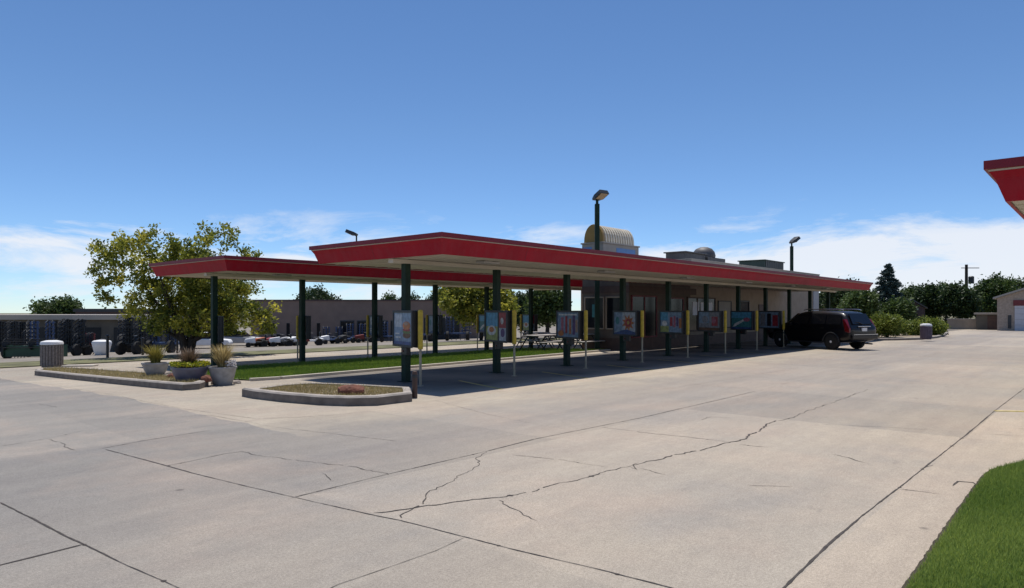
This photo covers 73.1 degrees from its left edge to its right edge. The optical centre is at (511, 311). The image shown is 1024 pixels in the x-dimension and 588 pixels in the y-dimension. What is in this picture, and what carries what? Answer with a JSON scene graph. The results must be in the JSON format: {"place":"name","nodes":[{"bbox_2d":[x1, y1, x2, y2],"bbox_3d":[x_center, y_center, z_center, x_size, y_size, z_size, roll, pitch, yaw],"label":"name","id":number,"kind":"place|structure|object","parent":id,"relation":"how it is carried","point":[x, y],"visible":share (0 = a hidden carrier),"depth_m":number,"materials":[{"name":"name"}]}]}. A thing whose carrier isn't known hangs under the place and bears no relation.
{"place":"outdoors","nodes":[
{"label":"outdoors","id":0,"kind":"place"},
{"bbox_2d":[142,344,170,362],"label":"ornamental grass","id":1,"kind":"object","parent":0,"point":[154,355],"depth_m":18.39,"materials":[{"name":"plant"}]},
{"bbox_2d":[207,343,236,366],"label":"ornamental grass","id":2,"kind":"object","parent":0,"point":[222,356],"depth_m":16.50,"materials":[{"name":"plant"}]},
{"bbox_2d":[0,326,555,362],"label":"yard","id":3,"kind":"structure","parent":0,"point":[241,347],"depth_m":50.59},
{"bbox_2d":[0,320,24,358],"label":"farm implement","id":4,"kind":"object","parent":3,"relation":"on","point":[13,330],"visible":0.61,"depth_m":44.57,"materials":[{"name":"metal"}]},
{"bbox_2d":[18,321,39,345],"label":"farm implement","id":5,"kind":"object","parent":3,"relation":"on","point":[22,327],"visible":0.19,"depth_m":55.08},
{"bbox_2d":[2,339,67,357],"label":"harvest header","id":6,"kind":"object","parent":3,"relation":"on","point":[31,349],"visible":0.71,"depth_m":41.95},
{"bbox_2d":[26,320,54,345],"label":"farm implement","id":7,"kind":"object","parent":3,"relation":"on","point":[31,324],"visible":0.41,"depth_m":48.45,"materials":[{"name":"metal"}]},
{"bbox_2d":[22,293,84,313],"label":"broadleaf tree","id":8,"kind":"object","parent":3,"relation":"on","point":[65,305],"visible":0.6,"depth_m":93.93,"materials":[{"name":"green plant"}]},
{"bbox_2d":[47,320,69,352],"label":"farm implement","id":9,"kind":"object","parent":3,"relation":"on","point":[56,330],"visible":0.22,"depth_m":55.07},
{"bbox_2d":[58,318,91,355],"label":"farm implement","id":10,"kind":"object","parent":3,"relation":"on","point":[75,349],"visible":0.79,"depth_m":45.40,"materials":[{"name":"metal"}]},
{"bbox_2d":[74,332,95,354],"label":"farm implement","id":11,"kind":"object","parent":3,"relation":"on","point":[90,338],"visible":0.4,"depth_m":46.11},
{"bbox_2d":[0,314,174,350],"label":"machinery shed","id":12,"kind":"structure","parent":3,"relation":"on","point":[101,326],"depth_m":57.50,"materials":[{"name":"metal"}]},
{"bbox_2d":[36,327,60,343],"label":"bay door","id":13,"kind":"structure","parent":12,"relation":"in","point":[42,329],"depth_m":57.65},
{"bbox_2d":[75,327,100,343],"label":"bay door","id":14,"kind":"structure","parent":12,"relation":"in","point":[96,330],"depth_m":57.51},
{"bbox_2d":[91,339,111,355],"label":"white hopper","id":15,"kind":"object","parent":3,"relation":"on","point":[99,346],"visible":0.77,"depth_m":42.32,"materials":[{"name":"paint"}]},
{"bbox_2d":[114,316,152,354],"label":"farm implement","id":16,"kind":"object","parent":3,"relation":"on","point":[120,347],"visible":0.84,"depth_m":40.40,"materials":[{"name":"metal"}]},
{"bbox_2d":[116,324,155,352],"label":"tractor","id":17,"kind":"object","parent":3,"relation":"on","point":[129,348],"visible":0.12,"depth_m":46.37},
{"bbox_2d":[73,309,235,336],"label":"dark building","id":18,"kind":"structure","parent":3,"relation":"on","point":[96,311],"depth_m":87.80,"materials":[{"name":"metal"}]},
{"bbox_2d":[144,328,179,353],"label":"farm implement","id":19,"kind":"object","parent":3,"relation":"on","point":[170,343],"visible":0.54,"depth_m":41.46,"materials":[{"name":"metal"}]},
{"bbox_2d":[178,332,232,347],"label":"parked car","id":20,"kind":"object","parent":3,"relation":"on","point":[206,340],"visible":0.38,"depth_m":61.66,"materials":[{"name":"white paint"}]},
{"bbox_2d":[224,331,259,345],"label":"parked car","id":21,"kind":"object","parent":3,"relation":"on","point":[237,338],"visible":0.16,"depth_m":66.22,"materials":[{"name":"white paint"}]},
{"bbox_2d":[244,334,267,346],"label":"riding mower","id":22,"kind":"object","parent":3,"relation":"on","point":[263,342],"visible":0.96,"depth_m":64.21,"materials":[{"name":"white paint"}]},
{"bbox_2d":[269,333,293,346],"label":"riding mower","id":23,"kind":"object","parent":3,"relation":"on","point":[275,340],"visible":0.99,"depth_m":62.23,"materials":[{"name":"white paint"}]},
{"bbox_2d":[292,283,341,299],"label":"broadleaf tree","id":24,"kind":"object","parent":3,"relation":"on","point":[318,294],"visible":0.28,"depth_m":104.74,"materials":[{"name":"green plant"}]},
{"bbox_2d":[320,332,340,343],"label":"riding mower","id":25,"kind":"object","parent":3,"relation":"on","point":[334,339],"visible":0.85,"depth_m":70.85,"materials":[{"name":"white paint"}]},
{"bbox_2d":[337,332,355,343],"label":"riding mower","id":26,"kind":"object","parent":3,"relation":"on","point":[345,338],"visible":0.88,"depth_m":72.14,"materials":[{"name":"plastic"}]},
{"bbox_2d":[346,323,365,341],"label":"farm implement","id":27,"kind":"object","parent":3,"relation":"on","point":[360,331],"visible":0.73,"depth_m":75.58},
{"bbox_2d":[251,300,478,340],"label":"brick building","id":28,"kind":"structure","parent":3,"relation":"on","point":[332,314],"depth_m":78.25,"materials":[{"name":"brown brick"}]},
{"bbox_2d":[340,321,353,335],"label":"window","id":29,"kind":"structure","parent":28,"relation":"in","point":[342,323],"depth_m":78.21,"materials":[{"name":"glass"}]},
{"bbox_2d":[424,318,458,339],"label":"bay door","id":30,"kind":"structure","parent":28,"relation":"in","point":[451,336],"depth_m":78.53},
{"bbox_2d":[444,316,470,340],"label":"farm implement","id":31,"kind":"object","parent":3,"relation":"on","point":[466,332],"visible":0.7,"depth_m":57.33,"materials":[{"name":"metal"}]},
{"bbox_2d":[430,287,521,339],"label":"ornamental tree","id":32,"kind":"object","parent":3,"relation":"on","point":[466,305],"visible":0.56,"depth_m":48.31,"materials":[{"name":"green plant"}]},
{"bbox_2d":[514,290,539,336],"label":"broadleaf tree","id":33,"kind":"object","parent":3,"relation":"on","point":[520,300],"visible":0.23,"depth_m":74.30,"materials":[{"name":"green plant"}]},
{"bbox_2d":[522,290,572,336],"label":"broadleaf tree","id":34,"kind":"object","parent":3,"relation":"on","point":[547,304],"visible":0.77,"depth_m":61.02,"materials":[{"name":"green plant"}]},
{"bbox_2d":[0,337,561,367],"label":"verge","id":35,"kind":"structure","parent":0,"point":[69,361],"depth_m":32.19,"materials":[{"name":"green plant"}]},
{"bbox_2d":[83,220,281,355],"bbox_3d":[-14.826,-0.975,32.049,8.533,6.296,5.679,0,0,0],"label":"ornamental tree","id":36,"kind":"object","parent":35,"relation":"on","point":[192,297],"visible":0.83,"depth_m":30.88,"materials":[{"name":"green plant"}]},
{"bbox_2d":[261,382,402,394],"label":"dry grass","id":37,"kind":"structure","parent":0,"point":[299,387],"depth_m":13.94,"materials":[{"name":"plant"}]},
{"bbox_2d":[0,313,974,367],"bbox_3d":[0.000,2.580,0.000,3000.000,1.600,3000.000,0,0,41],"label":"ground","id":38,"kind":"structure","parent":0,"point":[282,353],"depth_m":34.37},
{"bbox_2d":[819,275,862,310],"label":"broadleaf tree","id":39,"kind":"object","parent":38,"relation":"on","point":[835,297],"visible":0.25,"depth_m":77.70,"materials":[{"name":"green plant"}]},
{"bbox_2d":[873,263,919,319],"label":"spruce tree","id":40,"kind":"object","parent":38,"relation":"on","point":[888,288],"visible":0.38,"depth_m":73.60,"materials":[{"name":"green plant"}]},
{"bbox_2d":[898,282,921,298],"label":"broadleaf tree","id":41,"kind":"object","parent":38,"relation":"on","point":[907,292],"visible":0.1,"depth_m":91.02,"materials":[{"name":"green plant"}]},
{"bbox_2d":[907,280,949,320],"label":"broadleaf tree","id":42,"kind":"object","parent":38,"relation":"on","point":[927,294],"visible":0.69,"depth_m":79.02,"materials":[{"name":"green plant"}]},
{"bbox_2d":[936,279,984,318],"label":"broadleaf tree","id":43,"kind":"object","parent":38,"relation":"on","point":[957,300],"visible":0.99,"depth_m":75.31,"materials":[{"name":"green plant"}]},
{"bbox_2d":[964,264,973,318],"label":"utility pole","id":44,"kind":"object","parent":38,"relation":"on","point":[970,279],"visible":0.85,"depth_m":97.83,"materials":[{"name":"brown wood"}]},
{"bbox_2d":[970,271,1020,312],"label":"broadleaf tree","id":45,"kind":"object","parent":38,"relation":"on","point":[992,287],"visible":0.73,"depth_m":83.30,"materials":[{"name":"green plant"}]},
{"bbox_2d":[0,329,1023,587],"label":"pavement","id":46,"kind":"structure","parent":0,"point":[796,465],"depth_m":7.60,"materials":[{"name":"concrete"}]},
{"bbox_2d":[40,340,63,367],"bbox_3d":[-16.053,1.477,24.113,0.697,0.930,0.697,0,0,0],"label":"litter barrel","id":47,"kind":"object","parent":46,"relation":"on","point":[51,353],"visible":1,"depth_m":23.85,"materials":[{"name":"grey concrete"}]},
{"bbox_2d":[35,367,208,390],"bbox_3d":[-10.816,1.794,19.040,10.398,0.409,1.500,0,0,39],"label":"planting bed","id":48,"kind":"object","parent":46,"relation":"on","point":[171,385],"visible":0.66,"depth_m":17.20,"materials":[{"name":"concrete"}]},
{"bbox_2d":[41,366,197,382],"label":"dry grass","id":49,"kind":"structure","parent":48,"relation":"on","point":[135,374],"depth_m":19.01,"materials":[{"name":"plant"}]},
{"bbox_2d":[141,362,169,375],"bbox_3d":[-9.536,1.549,18.489,0.690,0.360,0.690,0,0,0],"label":"plant pot","id":50,"kind":"object","parent":48,"relation":"on","point":[160,368],"visible":0.84,"depth_m":18.26,"materials":[{"name":"concrete"}]},
{"bbox_2d":[170,366,209,380],"bbox_3d":[-7.649,1.488,16.424,0.850,0.340,0.850,0,0,0],"label":"plant pot","id":51,"kind":"object","parent":48,"relation":"on","point":[195,372],"visible":0.74,"depth_m":16.12,"materials":[{"name":"concrete"}]},
{"bbox_2d":[169,348,210,367],"bbox_3d":[-7.684,1.102,16.448,0.921,0.512,0.983,0,0,-45],"label":"flowering plant","id":52,"kind":"object","parent":51,"relation":"on","point":[188,360],"visible":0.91,"depth_m":16.33,"materials":[{"name":"green plant"}]},
{"bbox_2d":[208,365,236,385],"bbox_3d":[-6.944,1.547,16.593,0.650,0.440,0.650,0,0,0],"label":"plant pot","id":53,"kind":"object","parent":46,"relation":"on","point":[221,376],"visible":0.94,"depth_m":16.37,"materials":[{"name":"concrete"}]},
{"bbox_2d":[242,382,411,405],"bbox_3d":[-3.655,1.675,13.997,3.614,0.210,1.990,0,0,25],"label":"planting bed","id":54,"kind":"object","parent":46,"relation":"on","point":[405,395],"visible":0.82,"depth_m":13.11,"materials":[{"name":"concrete"}]},
{"bbox_2d":[338,384,364,394],"bbox_3d":[-3.117,1.508,13.394,0.515,0.203,0.397,0,0,-11],"label":"rock","id":55,"kind":"object","parent":54,"relation":"on","point":[351,388],"visible":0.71,"depth_m":13.26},
{"bbox_2d":[148,255,582,365],"bbox_3d":[-3.684,0.102,32.000,5.800,3.704,22.700,0,0,41],"label":"drive in canopy","id":56,"kind":"object","parent":46,"relation":"on","point":[216,268],"visible":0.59,"depth_m":25.74,"materials":[{"name":"metal"}]},
{"bbox_2d":[217,316,223,346],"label":"menu board","id":57,"kind":"object","parent":56,"relation":"attached to","point":[220,325],"visible":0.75,"depth_m":23.17,"materials":[{"name":"black metal"}]},
{"bbox_2d":[298,315,310,343],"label":"menu board","id":58,"kind":"object","parent":56,"relation":"attached to","point":[307,327],"visible":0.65,"depth_m":25.69,"materials":[{"name":"black metal"}]},
{"bbox_2d":[369,315,382,336],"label":"menu board","id":59,"kind":"object","parent":56,"relation":"attached to","point":[380,325],"visible":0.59,"depth_m":28.21,"materials":[{"name":"black metal"}]},
{"bbox_2d":[428,315,442,337],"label":"menu board","id":60,"kind":"object","parent":56,"relation":"attached to","point":[440,324],"visible":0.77,"depth_m":30.77,"materials":[{"name":"black metal"}]},
{"bbox_2d":[478,315,483,335],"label":"menu board","id":61,"kind":"object","parent":56,"relation":"attached to","point":[481,323],"visible":0.34,"depth_m":34.03,"materials":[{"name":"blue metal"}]},
{"bbox_2d":[522,314,537,334],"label":"menu board","id":62,"kind":"object","parent":56,"relation":"attached to","point":[525,322],"visible":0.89,"depth_m":36.28,"materials":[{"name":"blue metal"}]},
{"bbox_2d":[366,315,368,356],"bbox_3d":[-6.119,1.061,29.335,0.146,1.810,0.150,0,0,-30],"label":"guard pole","id":63,"kind":"object","parent":46,"relation":"on","point":[367,326],"visible":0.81,"depth_m":29.30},
{"bbox_2d":[412,371,417,397],"bbox_3d":[-1.970,1.490,14.000,0.120,0.560,0.120,0,0,0],"label":"bollard","id":64,"kind":"object","parent":46,"relation":"on","point":[414,383],"visible":0.97,"depth_m":13.95,"materials":[{"name":"metal"}]},
{"bbox_2d":[418,310,422,386],"bbox_3d":[-2.139,0.865,16.144,0.146,1.810,0.150,0,0,-30],"label":"guard pole","id":65,"kind":"object","parent":46,"relation":"on","point":[420,330],"visible":0.96,"depth_m":16.10,"materials":[{"name":"metal"}]},
{"bbox_2d":[249,349,610,380],"bbox_3d":[-1.057,1.762,24.485,0.451,0.121,17.791,0,0,39],"label":"lawn edging","id":66,"kind":"object","parent":46,"relation":"on","point":[360,371],"visible":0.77,"depth_m":21.00,"materials":[{"name":"concrete"}]},
{"bbox_2d":[512,310,515,375],"bbox_3d":[0.061,0.865,18.657,0.146,1.810,0.150,0,0,-30],"label":"guard pole","id":67,"kind":"object","parent":46,"relation":"on","point":[513,327],"visible":1,"depth_m":18.61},
{"bbox_2d":[584,310,587,368],"bbox_3d":[2.261,0.865,21.171,0.146,1.810,0.150,0,0,-30],"label":"guard pole","id":68,"kind":"object","parent":46,"relation":"on","point":[585,325],"visible":0.97,"depth_m":21.13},
{"bbox_2d":[309,232,872,381],"bbox_3d":[8.272,0.010,30.384,5.220,3.520,35.780,0,0,41],"label":"drive in canopy","id":69,"kind":"object","parent":46,"relation":"on","point":[497,258],"visible":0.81,"depth_m":20.07,"materials":[{"name":"metal"}]},
{"bbox_2d":[393,310,417,354],"bbox_3d":[-2.586,0.514,16.750,0.183,1.072,1.282,0,0,-30],"label":"menu board","id":70,"kind":"object","parent":69,"relation":"attached to","point":[405,330],"visible":1,"depth_m":16.56,"materials":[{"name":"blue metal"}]},
{"bbox_2d":[485,310,511,348],"bbox_3d":[-0.386,0.514,19.263,0.183,1.072,1.282,0,0,-30],"label":"menu board","id":71,"kind":"object","parent":69,"relation":"attached to","point":[498,327],"visible":1,"depth_m":19.10,"materials":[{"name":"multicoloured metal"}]},
{"bbox_2d":[556,311,583,344],"bbox_3d":[1.814,0.514,21.776,0.183,1.072,1.282,0,0,-30],"label":"menu board","id":72,"kind":"object","parent":69,"relation":"attached to","point":[570,327],"visible":1,"depth_m":21.62,"materials":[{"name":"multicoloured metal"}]},
{"bbox_2d":[613,311,639,340],"bbox_3d":[4.014,0.514,24.290,0.183,1.072,1.282,0,0,-30],"label":"menu board","id":73,"kind":"object","parent":69,"relation":"attached to","point":[626,325],"visible":1,"depth_m":24.16,"materials":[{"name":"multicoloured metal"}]},
{"bbox_2d":[659,311,685,338],"bbox_3d":[6.214,0.514,26.803,0.183,1.072,1.282,0,0,-30],"label":"menu board","id":74,"kind":"object","parent":69,"relation":"attached to","point":[672,324],"visible":1,"depth_m":26.69,"materials":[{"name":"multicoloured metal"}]},
{"bbox_2d":[698,311,722,335],"bbox_3d":[8.414,0.514,29.316,0.183,1.072,1.282,0,0,-30],"label":"menu board","id":75,"kind":"object","parent":69,"relation":"attached to","point":[710,323],"visible":1,"depth_m":29.22,"materials":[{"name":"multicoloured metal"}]},
{"bbox_2d":[730,311,754,333],"bbox_3d":[10.614,0.514,31.829,0.183,1.072,1.282,0,0,-30],"label":"menu board","id":76,"kind":"object","parent":69,"relation":"attached to","point":[743,322],"visible":1,"depth_m":31.74,"materials":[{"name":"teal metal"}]},
{"bbox_2d":[758,311,781,332],"bbox_3d":[12.814,0.514,34.342,0.183,1.072,1.282,0,0,-30],"label":"menu board","id":77,"kind":"object","parent":69,"relation":"attached to","point":[770,321],"visible":1,"depth_m":34.23,"materials":[{"name":"multicoloured metal"}]},
{"bbox_2d":[592,190,608,349],"bbox_3d":[3.977,-1.834,31.596,0.562,7.337,0.781,0,0,-35],"label":"lamp post","id":78,"kind":"object","parent":46,"relation":"on","point":[599,195],"visible":0.83,"depth_m":31.59,"materials":[{"name":"metal"}]},
{"bbox_2d":[640,310,643,362],"bbox_3d":[4.462,0.865,23.684,0.146,1.810,0.150,0,0,-30],"label":"guard pole","id":79,"kind":"object","parent":46,"relation":"on","point":[641,323],"visible":0.99,"depth_m":23.64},
{"bbox_2d":[686,310,689,357],"bbox_3d":[6.662,0.865,26.197,0.146,1.810,0.150,0,0,-30],"label":"guard pole","id":80,"kind":"object","parent":46,"relation":"on","point":[687,322],"visible":0.98,"depth_m":26.17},
{"bbox_2d":[581,224,819,350],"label":"restaurant building","id":81,"kind":"structure","parent":46,"relation":"on","point":[648,299],"depth_m":33.71,"materials":[{"name":"brown brick"}]},
{"bbox_2d":[584,297,604,328],"bbox_3d":[3.864,0.079,32.455,1.120,1.520,0.069,0,0,41],"label":"window","id":82,"kind":"structure","parent":81,"relation":"in","point":[589,302],"depth_m":32.49,"materials":[{"name":"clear glass"}]},
{"bbox_2d":[605,296,619,329],"bbox_3d":[4.748,0.079,31.681,1.070,1.520,0.069,0,0,41],"label":"window","id":83,"kind":"structure","parent":81,"relation":"in","point":[612,303],"depth_m":31.87,"materials":[{"name":"black glass"}]},
{"bbox_2d":[631,295,656,337],"bbox_3d":[6.177,0.244,32.237,0.069,1.970,2.287,0,0,41],"label":"window","id":84,"kind":"structure","parent":81,"relation":"in","point":[647,303],"depth_m":32.45,"materials":[{"name":"grey glass"}]},
{"bbox_2d":[671,297,683,310],"bbox_3d":[8.150,0.204,34.487,0.069,1.790,1.732,0,0,41],"label":"window","id":85,"kind":"structure","parent":81,"relation":"in","point":[677,304],"depth_m":34.67,"materials":[{"name":"grey glass"}]},
{"bbox_2d":[663,247,724,262],"bbox_3d":[10.918,-2.886,40.710,1.400,1.930,5.600,0,0,41],"label":"exhaust unit","id":86,"kind":"object","parent":81,"relation":"on","point":[704,253],"visible":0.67,"depth_m":39.57,"materials":[{"name":"metal"}]},
{"bbox_2d":[687,297,715,331],"bbox_3d":[10.078,0.154,36.689,0.069,1.790,3.291,0,0,41],"label":"window","id":87,"kind":"structure","parent":81,"relation":"in","point":[694,305],"depth_m":36.15,"materials":[{"name":"grey glass"}]},
{"bbox_2d":[718,301,731,327],"bbox_3d":[11.960,0.179,38.844,0.069,1.540,1.738,0,0,41],"label":"window","id":88,"kind":"structure","parent":81,"relation":"in","point":[722,305],"depth_m":39.02,"materials":[{"name":"grey glass"}]},
{"bbox_2d":[737,259,784,269],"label":"cooling unit","id":89,"kind":"object","parent":81,"relation":"on","point":[765,263],"visible":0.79,"depth_m":47.88,"materials":[{"name":"black metal"}]},
{"bbox_2d":[789,236,800,270],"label":"lamp post","id":90,"kind":"object","parent":46,"relation":"on","point":[793,240],"visible":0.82,"depth_m":50.90,"materials":[{"name":"metal"}]},
{"bbox_2d":[768,309,877,349],"bbox_3d":[14.660,0.817,33.055,2.260,1.863,4.990,0,0,-27],"label":"sport utility vehicle","id":91,"kind":"object","parent":46,"relation":"on","point":[832,330],"visible":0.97,"depth_m":31.64,"materials":[{"name":"black metal"}]},
{"bbox_2d":[834,288,887,317],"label":"broadleaf tree","id":92,"kind":"object","parent":46,"relation":"on","point":[866,302],"visible":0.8,"depth_m":68.79,"materials":[{"name":"green plant"}]},
{"bbox_2d":[879,295,921,320],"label":"broadleaf tree","id":93,"kind":"object","parent":46,"relation":"on","point":[904,307],"visible":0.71,"depth_m":69.02,"materials":[{"name":"green plant"}]},
{"bbox_2d":[878,299,927,320],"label":"brown house","id":94,"kind":"structure","parent":46,"relation":"on","point":[921,310],"depth_m":75.00,"materials":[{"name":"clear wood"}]},
{"bbox_2d":[872,332,947,340],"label":"planting bed","id":95,"kind":"object","parent":46,"relation":"on","point":[904,337],"visible":0.38,"depth_m":43.23,"materials":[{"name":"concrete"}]},
{"bbox_2d":[869,311,905,336],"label":"shrub","id":96,"kind":"object","parent":95,"relation":"on","point":[888,325],"visible":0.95,"depth_m":43.04,"materials":[{"name":"green plant"}]},
{"bbox_2d":[904,319,927,334],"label":"shrub","id":97,"kind":"object","parent":95,"relation":"on","point":[915,327],"visible":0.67,"depth_m":46.92,"materials":[{"name":"green plant"}]},
{"bbox_2d":[923,316,950,334],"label":"shrub","id":98,"kind":"object","parent":95,"relation":"on","point":[939,327],"visible":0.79,"depth_m":47.40,"materials":[{"name":"green plant"}]},
{"bbox_2d":[920,324,931,338],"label":"litter barrel","id":99,"kind":"object","parent":46,"relation":"on","point":[925,331],"visible":1,"depth_m":40.23,"materials":[{"name":"white paint"}]},
{"bbox_2d":[947,319,975,328],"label":"retaining wall","id":100,"kind":"structure","parent":46,"relation":"on","point":[962,323],"depth_m":67.27,"materials":[{"name":"concrete"}]},
{"bbox_2d":[974,313,996,329],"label":"shed","id":101,"kind":"structure","parent":46,"relation":"on","point":[986,321],"depth_m":65.49,"materials":[{"name":"metal"}]},
{"bbox_2d":[987,316,996,329],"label":"door","id":102,"kind":"structure","parent":101,"relation":"in","point":[991,320],"depth_m":65.19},
{"bbox_2d":[984,156,1023,218],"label":"drive in canopy","id":103,"kind":"object","parent":46,"relation":"on","point":[1006,175],"visible":1,"depth_m":7.98,"materials":[{"name":"metal"}]},
{"bbox_2d":[993,288,1023,330],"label":"garage building","id":104,"kind":"structure","parent":46,"relation":"on","point":[1010,311],"depth_m":62.31,"materials":[{"name":"brick"}]},
{"bbox_2d":[1015,306,1023,330],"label":"roller door","id":105,"kind":"structure","parent":104,"relation":"in","point":[1019,310],"depth_m":61.90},
{"bbox_2d":[0,0,1023,312],"label":"sky","id":106,"kind":"structure","parent":0,"point":[864,132],"materials":[{"name":"blue"}]},
{"bbox_2d":[902,458,1023,587],"bbox_3d":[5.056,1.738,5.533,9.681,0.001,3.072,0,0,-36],"label":"front lawn","id":107,"kind":"structure","parent":0,"point":[977,551],"depth_m":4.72,"materials":[{"name":"plant"}]},
{"bbox_2d":[901,468,995,587],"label":"turf edge","id":108,"kind":"object","parent":107,"relation":"on","point":[934,542],"visible":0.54,"depth_m":5.31,"materials":[{"name":"plant"}]},
{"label":"lawn","id":109,"kind":"structure","parent":0,"visible":0},
{"bbox_2d":[171,347,606,378],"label":"lawn grass","id":110,"kind":"structure","parent":109,"relation":"on","point":[248,371],"depth_m":23.85,"materials":[{"name":"plant"}]},
{"bbox_2d":[516,334,562,349],"bbox_3d":[1.353,1.475,31.909,1.700,0.778,1.800,0,0,41],"label":"picnic table","id":111,"kind":"object","parent":109,"relation":"on","point":[541,342],"visible":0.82,"depth_m":31.68,"materials":[{"name":"white metal"}]},
{"bbox_2d":[555,334,604,349],"bbox_3d":[3.065,1.439,31.739,1.700,0.778,1.800,0,0,41],"label":"picnic table","id":112,"kind":"object","parent":109,"relation":"on","point":[577,341],"visible":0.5,"depth_m":31.63,"materials":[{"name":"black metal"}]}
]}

